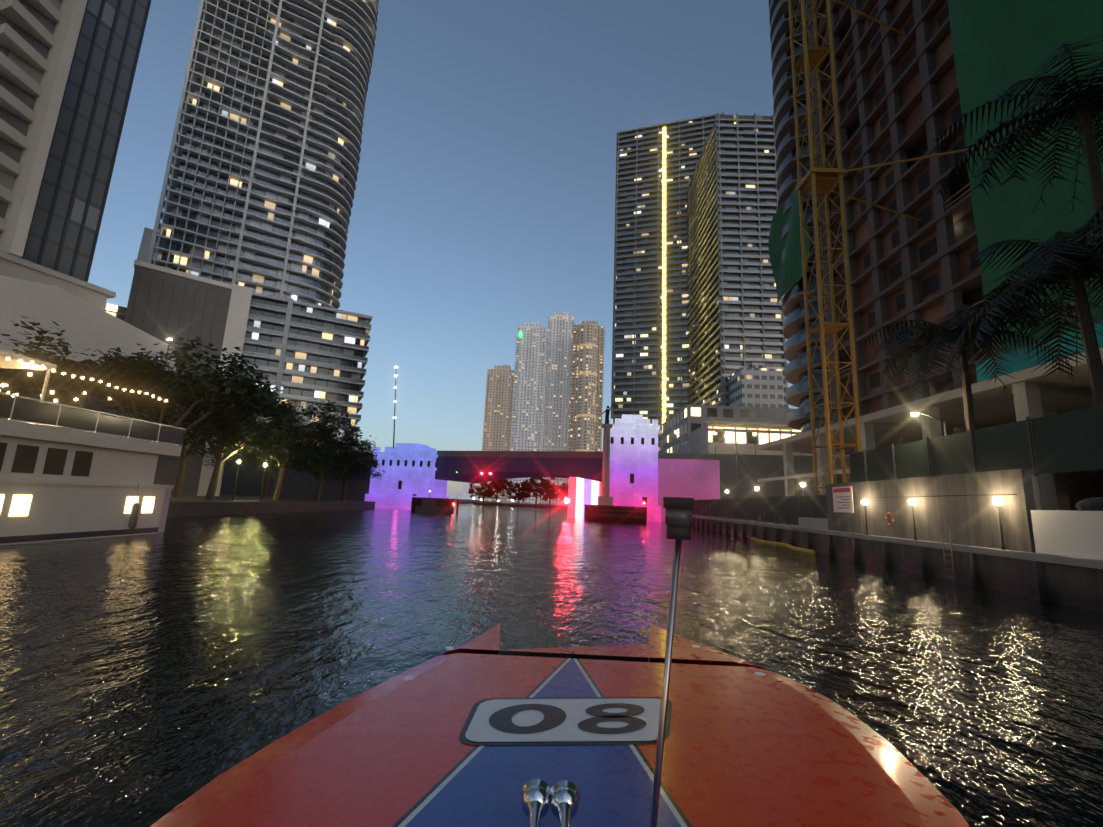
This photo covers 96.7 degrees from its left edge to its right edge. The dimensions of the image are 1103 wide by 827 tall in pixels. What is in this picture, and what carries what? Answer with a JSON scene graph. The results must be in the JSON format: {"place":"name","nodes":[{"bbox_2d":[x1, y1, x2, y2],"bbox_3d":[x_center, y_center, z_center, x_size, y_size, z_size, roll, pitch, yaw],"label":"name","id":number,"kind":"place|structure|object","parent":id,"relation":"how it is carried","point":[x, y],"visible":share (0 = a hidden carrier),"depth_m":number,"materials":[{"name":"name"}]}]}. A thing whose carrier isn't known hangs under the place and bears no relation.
{"place":"outdoors","nodes":[
{"label":"outdoors","id":0,"kind":"place"},
{"bbox_2d":[0,250,115,428],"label":"hotel podium","id":1,"kind":"object","parent":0,"point":[13,266],"visible":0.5,"depth_m":51.65,"materials":[{"name":"beige concrete"}]},
{"bbox_2d":[0,275,175,370],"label":"hotel terrace canopy","id":2,"kind":"object","parent":1,"relation":"attached to","point":[85,325],"visible":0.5,"depth_m":43.84,"materials":[{"name":"grey concrete"}]},
{"bbox_2d":[239,292,372,447],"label":"apartment building","id":3,"kind":"structure","parent":0,"point":[308,353],"depth_m":136.66,"materials":[{"name":"grey concrete"}]},
{"bbox_2d":[88,0,797,499],"label":"sky","id":4,"kind":"structure","parent":0,"point":[483,208],"materials":[{"name":"blue"}]},
{"bbox_2d":[167,494,798,525],"bbox_3d":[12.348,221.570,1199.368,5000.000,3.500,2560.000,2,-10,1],"label":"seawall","id":5,"kind":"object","parent":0,"point":[191,505],"depth_m":57.76,"materials":[{"name":"grey concrete"}]},
{"bbox_2d":[0,0,150,281],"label":"hotel tower","id":6,"kind":"structure","parent":5,"relation":"on","point":[67,70],"depth_m":53.40,"materials":[{"name":"grey glass"}]},
{"bbox_2d":[127,227,159,304],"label":"building","id":7,"kind":"structure","parent":5,"relation":"on","point":[144,248],"depth_m":149.56,"materials":[{"name":"grey concrete"}]},
{"bbox_2d":[0,316,298,435],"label":"tree","id":8,"kind":"object","parent":5,"relation":"on","point":[229,400],"visible":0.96,"depth_m":38.93,"materials":[{"name":"green plant"}]},
{"bbox_2d":[83,260,252,495],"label":"grey block","id":9,"kind":"structure","parent":5,"relation":"on","point":[165,304],"depth_m":81.52,"materials":[{"name":"grey concrete"}]},
{"bbox_2d":[88,373,267,496],"bbox_3d":[-46.535,1.919,63.936,20.181,17.739,18.150,2,-10,1],"label":"tree","id":10,"kind":"object","parent":5,"relation":"on","point":[184,456],"visible":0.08,"depth_m":61.49,"materials":[{"name":"green plant"}]},
{"bbox_2d":[121,374,311,499],"bbox_3d":[-36.482,2.037,54.901,17.982,15.214,17.723,-7,-14,41],"label":"tree","id":11,"kind":"object","parent":5,"relation":"on","point":[231,442],"visible":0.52,"depth_m":54.34,"materials":[{"name":"green plant"}]},
{"bbox_2d":[232,460,240,500],"bbox_3d":[-35.809,7.565,55.651,0.380,4.580,0.400,2,-10,1],"label":"lamp post","id":12,"kind":"object","parent":5,"relation":"on","point":[238,461],"visible":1,"depth_m":55.65,"materials":[{"name":"grey metal"}]},
{"bbox_2d":[203,413,313,497],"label":"tree","id":13,"kind":"object","parent":5,"relation":"on","point":[265,482],"visible":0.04,"depth_m":81.12,"materials":[{"name":"green plant"}]},
{"bbox_2d":[147,0,378,308],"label":"sail tower","id":14,"kind":"structure","parent":5,"relation":"on","point":[261,181],"depth_m":155.93,"materials":[{"name":"grey glass"}]},
{"bbox_2d":[260,464,266,500],"bbox_3d":[-36.244,8.621,61.562,0.380,4.580,0.400,2,-10,1],"label":"lamp post","id":15,"kind":"object","parent":5,"relation":"on","point":[265,466],"visible":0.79,"depth_m":61.59,"materials":[{"name":"grey metal"}]},
{"bbox_2d":[217,389,357,500],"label":"tree","id":16,"kind":"object","parent":5,"relation":"on","point":[323,460],"visible":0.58,"depth_m":68.17,"materials":[{"name":"green plant"}]},
{"bbox_2d":[270,410,376,500],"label":"tree","id":17,"kind":"object","parent":5,"relation":"on","point":[351,454],"visible":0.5,"depth_m":80.24,"materials":[{"name":"green plant"}]},
{"bbox_2d":[305,435,385,500],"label":"tree","id":18,"kind":"object","parent":5,"relation":"on","point":[373,464],"visible":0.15,"depth_m":92.21,"materials":[{"name":"green plant"}]},
{"bbox_2d":[365,443,448,509],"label":"bridge pylon","id":19,"kind":"object","parent":5,"relation":"on","point":[409,473],"visible":0.73,"depth_m":99.41,"materials":[{"name":"grey"}]},
{"bbox_2d":[449,484,478,499],"bbox_3d":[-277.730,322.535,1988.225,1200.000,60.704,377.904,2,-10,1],"label":"shore skyline","id":20,"kind":"structure","parent":5,"relation":"on","point":[457,495],"depth_m":1847.58,"materials":[{"name":"grey concrete"}]},
{"bbox_2d":[479,365,514,502],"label":"tower","id":21,"kind":"structure","parent":5,"relation":"on","point":[497,417],"depth_m":549.37,"materials":[{"name":"beige concrete"}]},
{"bbox_2d":[220,451,849,521],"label":"bridge span and approaches","id":22,"kind":"object","parent":5,"relation":"on","point":[698,476],"visible":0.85,"depth_m":90.05,"materials":[{"name":"grey concrete"}]},
{"bbox_2d":[393,365,396,447],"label":"mast with lights","id":23,"kind":"object","parent":22,"relation":"on","point":[394,411],"visible":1,"depth_m":98.56,"materials":[{"name":"grey metal"}]},
{"bbox_2d":[662,404,794,452],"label":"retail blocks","id":24,"kind":"structure","parent":5,"relation":"on","point":[685,421],"depth_m":121.33,"materials":[{"name":"white concrete"}]},
{"bbox_2d":[723,434,737,497],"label":"street lamp","id":25,"kind":"object","parent":5,"relation":"on","point":[736,461],"visible":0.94,"depth_m":74.31,"materials":[{"name":"grey metal"}]},
{"bbox_2d":[686,112,788,407],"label":"twin tower","id":26,"kind":"structure","parent":5,"relation":"on","point":[735,321],"depth_m":195.17,"materials":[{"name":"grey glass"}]},
{"bbox_2d":[728,363,783,407],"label":"white office block","id":27,"kind":"structure","parent":5,"relation":"on","point":[756,385],"depth_m":168.62,"materials":[{"name":"white concrete"}]},
{"bbox_2d":[690,420,848,456],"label":"building","id":28,"kind":"structure","parent":5,"relation":"on","point":[704,439],"depth_m":96.86,"materials":[{"name":"white concrete"}]},
{"bbox_2d":[800,482,804,495],"bbox_3d":[22.011,7.899,42.768,0.380,3.780,0.400,2,-10,1],"label":"walkway lamp","id":29,"kind":"object","parent":5,"relation":"on","point":[802,484],"visible":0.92,"depth_m":42.95,"materials":[{"name":"grey metal"}]},
{"bbox_2d":[692,402,1102,612],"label":"seawall","id":30,"kind":"object","parent":5,"relation":"on","point":[1055,556],"visible":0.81,"depth_m":21.20,"materials":[{"name":"concrete"}]},
{"bbox_2d":[758,494,1016,581],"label":"dock lights","id":31,"kind":"object","parent":30,"relation":"attached to","point":[998,501],"visible":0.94,"depth_m":21.27,"materials":[{"name":"black"}]},
{"bbox_2d":[788,0,1006,529],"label":"tower crane mast","id":32,"kind":"object","parent":5,"relation":"on","point":[823,180],"visible":0.92,"depth_m":38.35,"materials":[{"name":"metal"}]},
{"bbox_2d":[806,0,990,423],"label":"construction tower","id":33,"kind":"structure","parent":5,"relation":"on","point":[898,97],"depth_m":48.42,"materials":[{"name":"brown concrete"}]},
{"bbox_2d":[769,180,809,311],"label":"debris netting flap","id":34,"kind":"object","parent":33,"relation":"attached to","point":[788,272],"visible":0.88,"depth_m":66.86,"materials":[{"name":"green fabric"}]},
{"bbox_2d":[769,0,848,454],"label":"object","id":35,"kind":"object","parent":33,"relation":"attached to","point":[795,348],"visible":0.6,"depth_m":68.74,"materials":[{"name":"grey concrete"}]},
{"bbox_2d":[948,0,1102,354],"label":"debris netting","id":36,"kind":"object","parent":33,"relation":"attached to","point":[999,46],"visible":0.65,"depth_m":33.73,"materials":[{"name":"green fabric"}]},
{"bbox_2d":[907,410,946,435],"bbox_3d":[20.348,3.267,26.139,2.288,6.800,0.320,4,-10,-10],"label":"street lamp","id":37,"kind":"object","parent":5,"relation":"on","point":[914,412],"visible":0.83,"depth_m":26.66,"materials":[{"name":"grey metal"}]},
{"bbox_2d":[851,275,1078,471],"bbox_3d":[21.612,0.231,25.030,9.106,12.523,10.068,2,-10,1],"label":"palm tree","id":38,"kind":"object","parent":5,"relation":"on","point":[943,334],"visible":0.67,"depth_m":25.35,"materials":[{"name":"green plant"}]},
{"bbox_2d":[934,34,1102,237],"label":"tall palm tree","id":39,"kind":"object","parent":5,"relation":"on","point":[1084,106],"visible":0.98,"depth_m":23.26,"materials":[{"name":"green plant"}]},
{"bbox_2d":[945,218,1102,406],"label":"palm tree","id":40,"kind":"object","parent":5,"relation":"on","point":[1077,272],"visible":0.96,"depth_m":20.05,"materials":[{"name":"green plant"}]},
{"bbox_2d":[1079,199,1102,281],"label":"palm tree","id":41,"kind":"object","parent":5,"relation":"on","point":[1097,215],"visible":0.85,"depth_m":17.01,"materials":[{"name":"green plant"}]},
{"bbox_2d":[473,502,567,508],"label":"seawall","id":42,"kind":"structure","parent":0,"point":[525,505],"depth_m":245.11,"materials":[{"name":"concrete"}]},
{"bbox_2d":[467,482,500,501],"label":"tree","id":43,"kind":"object","parent":42,"relation":"on","point":[488,493],"visible":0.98,"depth_m":256.20,"materials":[{"name":"green plant"}]},
{"bbox_2d":[479,479,513,502],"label":"tree","id":44,"kind":"object","parent":42,"relation":"on","point":[504,484],"visible":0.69,"depth_m":258.02,"materials":[{"name":"green plant"}]},
{"bbox_2d":[499,479,530,503],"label":"tree","id":45,"kind":"object","parent":42,"relation":"on","point":[520,495],"visible":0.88,"depth_m":255.97,"materials":[{"name":"green plant"}]},
{"bbox_2d":[507,322,546,503],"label":"tower","id":46,"kind":"structure","parent":42,"relation":"on","point":[528,396],"depth_m":512.26,"materials":[{"name":"beige concrete"}]},
{"bbox_2d":[521,477,552,504],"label":"tree","id":47,"kind":"object","parent":42,"relation":"on","point":[529,487],"visible":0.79,"depth_m":252.81,"materials":[{"name":"green plant"}]},
{"bbox_2d":[531,477,565,504],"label":"tree","id":48,"kind":"object","parent":42,"relation":"on","point":[550,494],"visible":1,"depth_m":243.89,"materials":[{"name":"green plant"}]},
{"bbox_2d":[540,312,574,504],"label":"tower","id":49,"kind":"structure","parent":42,"relation":"on","point":[557,394],"depth_m":533.26,"materials":[{"name":"beige concrete"}]},
{"bbox_2d":[555,482,568,498],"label":"tree","id":50,"kind":"object","parent":42,"relation":"on","point":[564,494],"visible":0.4,"depth_m":253.25,"materials":[{"name":"green plant"}]},
{"bbox_2d":[567,321,604,504],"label":"tower","id":51,"kind":"structure","parent":42,"relation":"on","point":[586,407],"depth_m":477.20,"materials":[{"name":"beige concrete"}]},
{"bbox_2d":[611,112,723,452],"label":"twin tower","id":52,"kind":"structure","parent":42,"relation":"on","point":[637,373],"depth_m":247.10,"materials":[{"name":"grey glass"}]},
{"bbox_2d":[662,127,665,422],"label":"light strip","id":53,"kind":"object","parent":52,"relation":"attached to","point":[664,300],"visible":0.92,"depth_m":241.89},
{"bbox_2d":[0,503,1102,826],"bbox_3d":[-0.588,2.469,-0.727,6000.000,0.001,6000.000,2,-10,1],"label":"river water","id":54,"kind":"structure","parent":0,"point":[148,679],"depth_m":9.69,"materials":[{"name":"black liquid"}]},
{"bbox_2d":[0,349,185,544],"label":"dinner yacht","id":55,"kind":"object","parent":54,"relation":"on","point":[92,475],"visible":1,"depth_m":22.44,"materials":[{"name":"white metal"}]},
{"bbox_2d":[415,491,453,512],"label":"workboat","id":56,"kind":"object","parent":54,"relation":"on","point":[428,505],"visible":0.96,"depth_m":84.42,"materials":[{"name":"grey metal"}]},
{"bbox_2d":[150,497,969,826],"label":"boat","id":57,"kind":"object","parent":54,"relation":"on","point":[664,727],"visible":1,"depth_m":2.91,"materials":[{"name":"red"}]},
{"bbox_2d":[598,399,614,506],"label":"statue column","id":58,"kind":"structure","parent":54,"relation":"in","point":[604,498],"depth_m":84.90,"materials":[{"name":"stone"}]},
{"bbox_2d":[609,414,660,522],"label":"bridge pylon","id":59,"kind":"object","parent":54,"relation":"in","point":[634,448],"visible":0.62,"depth_m":87.34,"materials":[{"name":"grey"}]},
{"bbox_2d":[411,473,646,522],"bbox_3d":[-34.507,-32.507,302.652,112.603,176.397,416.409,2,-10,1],"label":"bridge fenders","id":60,"kind":"object","parent":59,"relation":"attached to","point":[615,513],"visible":0.65,"depth_m":81.80,"materials":[{"name":"brown"}]},
{"bbox_2d":[750,537,815,552],"bbox_3d":[18.125,10.553,39.648,1.003,0.320,13.845,2,-10,5],"label":"floating boom","id":61,"kind":"object","parent":54,"relation":"on","point":[787,545],"visible":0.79,"depth_m":37.85,"materials":[{"name":"plastic"}]},
{"bbox_2d":[757,320,1102,510],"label":"construction podium","id":62,"kind":"object","parent":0,"point":[1037,395],"visible":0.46,"depth_m":35.27,"materials":[{"name":"grey concrete"}]}
]}

